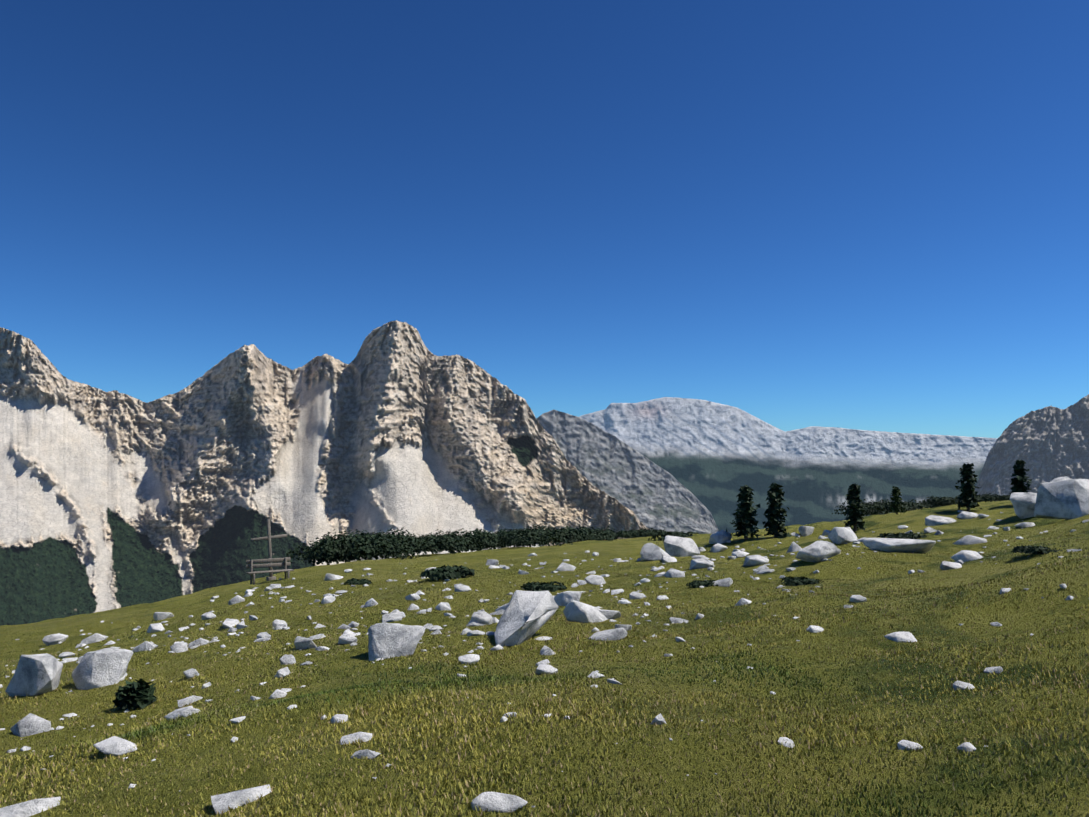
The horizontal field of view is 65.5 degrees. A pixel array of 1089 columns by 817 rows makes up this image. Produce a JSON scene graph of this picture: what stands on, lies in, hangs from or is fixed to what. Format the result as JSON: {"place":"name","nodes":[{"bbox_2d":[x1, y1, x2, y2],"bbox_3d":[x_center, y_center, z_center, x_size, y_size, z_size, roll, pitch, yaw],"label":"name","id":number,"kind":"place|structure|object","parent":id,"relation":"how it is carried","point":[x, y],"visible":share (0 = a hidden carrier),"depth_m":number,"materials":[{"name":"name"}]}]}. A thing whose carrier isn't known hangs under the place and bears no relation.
{"place":"outdoors","nodes":[
{"label":"outdoors","id":0,"kind":"place"},
{"bbox_2d":[0,320,648,625],"bbox_3d":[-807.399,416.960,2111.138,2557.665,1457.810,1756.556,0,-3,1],"label":"mountain massif","id":1,"kind":"structure","parent":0,"point":[113,499],"depth_m":2266.78,"materials":[{"name":"grey stone"}]},
{"bbox_2d":[0,500,1088,816],"bbox_3d":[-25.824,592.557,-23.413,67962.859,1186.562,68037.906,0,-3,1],"label":"meadow","id":2,"kind":"structure","parent":0,"point":[510,558],"depth_m":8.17,"materials":[{"name":"green plant"}]},
{"bbox_2d":[5,653,62,696],"bbox_3d":[-6.718,3.541,11.055,0.642,0.636,0.564,1,-4,-16],"label":"boulder","id":3,"kind":"object","parent":2,"relation":"on","point":[36,674],"visible":0.88,"depth_m":10.97,"materials":[{"name":"stone"}]},
{"bbox_2d":[72,648,132,689],"bbox_3d":[-5.917,3.523,11.380,0.630,0.584,0.604,-1,-4,20],"label":"boulder","id":4,"kind":"object","parent":2,"relation":"on","point":[100,668],"visible":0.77,"depth_m":11.21,"materials":[{"name":"stone"}]},
{"bbox_2d":[250,516,286,580],"bbox_3d":[-10.817,5.638,33.244,1.453,2.781,0.300,3,-4,-39],"label":"summit cross","id":5,"kind":"object","parent":2,"relation":"on","point":[269,537],"visible":0.79,"depth_m":33.23,"materials":[{"name":"brown wood"}]},
{"bbox_2d":[246,557,293,584],"bbox_3d":[-10.506,6.223,32.415,1.700,0.920,0.468,2,-4,-34],"label":"bench","id":6,"kind":"object","parent":2,"relation":"on","point":[251,566],"visible":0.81,"depth_m":32.52,"materials":[{"name":"brown wood"}]},
{"bbox_2d":[368,623,424,660],"bbox_3d":[-1.762,2.773,10.041,0.677,0.460,0.500,0,-3,1],"label":"boulder","id":7,"kind":"object","parent":2,"relation":"on","point":[387,640],"visible":0.79,"depth_m":9.95,"materials":[{"name":"stone"}]},
{"bbox_2d":[494,590,558,645],"bbox_3d":[-0.345,2.693,10.693,0.672,0.711,0.997,-2,-4,28],"label":"boulder","id":8,"kind":"object","parent":2,"relation":"on","point":[526,615],"visible":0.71,"depth_m":10.57,"materials":[{"name":"stone"}]},
{"bbox_2d":[0,510,1088,816],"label":"scattered stones","id":9,"kind":"object","parent":2,"relation":"on","point":[30,724],"visible":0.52,"depth_m":12.95,"materials":[{"name":"stone"}]},
{"bbox_2d":[554,591,581,605],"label":"boulder","id":10,"kind":"object","parent":2,"relation":"on","point":[565,598],"visible":0.65,"depth_m":15.07,"materials":[{"name":"stone"}]},
{"bbox_2d":[563,600,607,622],"bbox_3d":[0.650,2.950,12.209,0.758,0.373,0.532,0,-3,1],"label":"boulder","id":11,"kind":"object","parent":2,"relation":"on","point":[576,611],"visible":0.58,"depth_m":12.04,"materials":[{"name":"stone"}]},
{"bbox_2d":[112,531,1066,709],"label":"meadow shrubs","id":12,"kind":"object","parent":2,"relation":"on","point":[133,695],"depth_m":15.59,"materials":[{"name":"green plant"}]},
{"bbox_2d":[284,493,1009,565],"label":"mugo pine thicket","id":13,"kind":"object","parent":2,"relation":"on","point":[328,549],"visible":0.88,"depth_m":51.18,"materials":[{"name":"green plant"}]},
{"bbox_2d":[640,543,669,560],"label":"boulder","id":14,"kind":"object","parent":2,"relation":"on","point":[651,552],"visible":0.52,"depth_m":26.75,"materials":[{"name":"stone"}]},
{"bbox_2d":[664,535,699,556],"bbox_3d":[4.602,4.704,28.558,1.216,0.823,1.040,0,-3,1],"label":"boulder","id":15,"kind":"object","parent":2,"relation":"on","point":[679,546],"visible":0.75,"depth_m":28.24,"materials":[{"name":"stone"}]},
{"bbox_2d":[709,530,731,543],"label":"boulder","id":16,"kind":"object","parent":2,"relation":"on","point":[721,537],"visible":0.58,"depth_m":31.28,"materials":[{"name":"stone"}]},
{"bbox_2d":[725,485,759,539],"bbox_3d":[7.485,3.919,31.275,1.229,2.208,1.291,2,-4,-31],"label":"spruce tree","id":17,"kind":"object","parent":2,"relation":"on","point":[746,522],"visible":1,"depth_m":31.12,"materials":[{"name":"green plant"}]},
{"bbox_2d":[761,482,790,536],"bbox_3d":[8.530,3.815,31.183,1.145,2.213,0.992,2,-4,-35],"label":"spruce tree","id":18,"kind":"object","parent":2,"relation":"on","point":[774,510],"visible":1,"depth_m":31.04,"materials":[{"name":"green plant"}]},
{"bbox_2d":[796,540,840,561],"bbox_3d":[5.868,3.138,18.405,0.834,0.528,0.837,3,-5,-43],"label":"boulder","id":19,"kind":"object","parent":2,"relation":"on","point":[817,551],"visible":0.79,"depth_m":18.18,"materials":[{"name":"stone"}]},
{"bbox_2d":[828,527,857,543],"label":"boulder","id":20,"kind":"object","parent":2,"relation":"on","point":[839,535],"visible":0.83,"depth_m":25.50,"materials":[{"name":"stone"}]},
{"bbox_2d":[844,483,865,530],"bbox_3d":[13.124,4.263,35.968,0.927,2.237,0.983,0,-3,1],"label":"spruce tree","id":21,"kind":"object","parent":2,"relation":"on","point":[854,516],"visible":1,"depth_m":35.86,"materials":[{"name":"green plant"}]},
{"bbox_2d":[888,486,905,513],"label":"larch tree","id":22,"kind":"object","parent":2,"relation":"on","point":[896,498],"visible":1,"depth_m":60.24,"materials":[{"name":"green plant"}]},
{"bbox_2d":[953,462,981,510],"bbox_3d":[18.370,3.477,36.825,1.202,2.362,1.196,-3,-4,37],"label":"spruce tree","id":23,"kind":"object","parent":2,"relation":"on","point":[968,493],"visible":1,"depth_m":36.70,"materials":[{"name":"green plant"}]},
{"bbox_2d":[1009,460,1031,495],"bbox_3d":[20.773,3.333,37.032,1.006,2.198,1.025,0,-3,1],"label":"spruce tree","id":24,"kind":"object","parent":2,"relation":"on","point":[1019,469],"visible":0.75,"depth_m":36.93,"materials":[{"name":"green plant"}]},
{"bbox_2d":[1010,492,1036,518],"bbox_3d":[16.228,3.258,28.075,1.310,0.960,1.104,-3,-5,43],"label":"boulder","id":25,"kind":"object","parent":2,"relation":"on","point":[1023,503],"visible":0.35,"depth_m":27.89,"materials":[{"name":"stone"}]},
{"bbox_2d":[1051,476,1070,481],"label":"boulder","id":26,"kind":"object","parent":2,"relation":"on","point":[1060,479],"visible":0.06,"depth_m":55.11,"materials":[{"name":"stone"}]},
{"bbox_2d":[1034,479,1088,518],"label":"boulder","id":27,"kind":"object","parent":2,"relation":"on","point":[1066,499],"visible":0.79,"depth_m":24.89,"materials":[{"name":"stone"}]},
{"bbox_2d":[0,0,1088,437],"label":"sky","id":28,"kind":"structure","parent":0,"point":[871,215],"materials":[{"name":"blue"}]},
{"bbox_2d":[536,410,717,533],"bbox_3d":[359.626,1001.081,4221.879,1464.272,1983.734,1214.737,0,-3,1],"label":"mountain ridge","id":29,"kind":"structure","parent":0,"point":[647,492],"depth_m":4109.72,"materials":[{"name":"grey stone"}]},
{"bbox_2d":[579,397,997,532],"bbox_3d":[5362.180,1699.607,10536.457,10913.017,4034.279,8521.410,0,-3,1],"label":"mountain plateau","id":30,"kind":"structure","parent":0,"point":[712,457],"depth_m":12343.77,"materials":[{"name":"grey stone"}]},
{"bbox_2d":[975,394,1088,495],"bbox_3d":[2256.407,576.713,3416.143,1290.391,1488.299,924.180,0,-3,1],"label":"mountain","id":31,"kind":"structure","parent":0,"point":[1048,444],"depth_m":3274.02,"materials":[{"name":"grey stone"}]}
]}

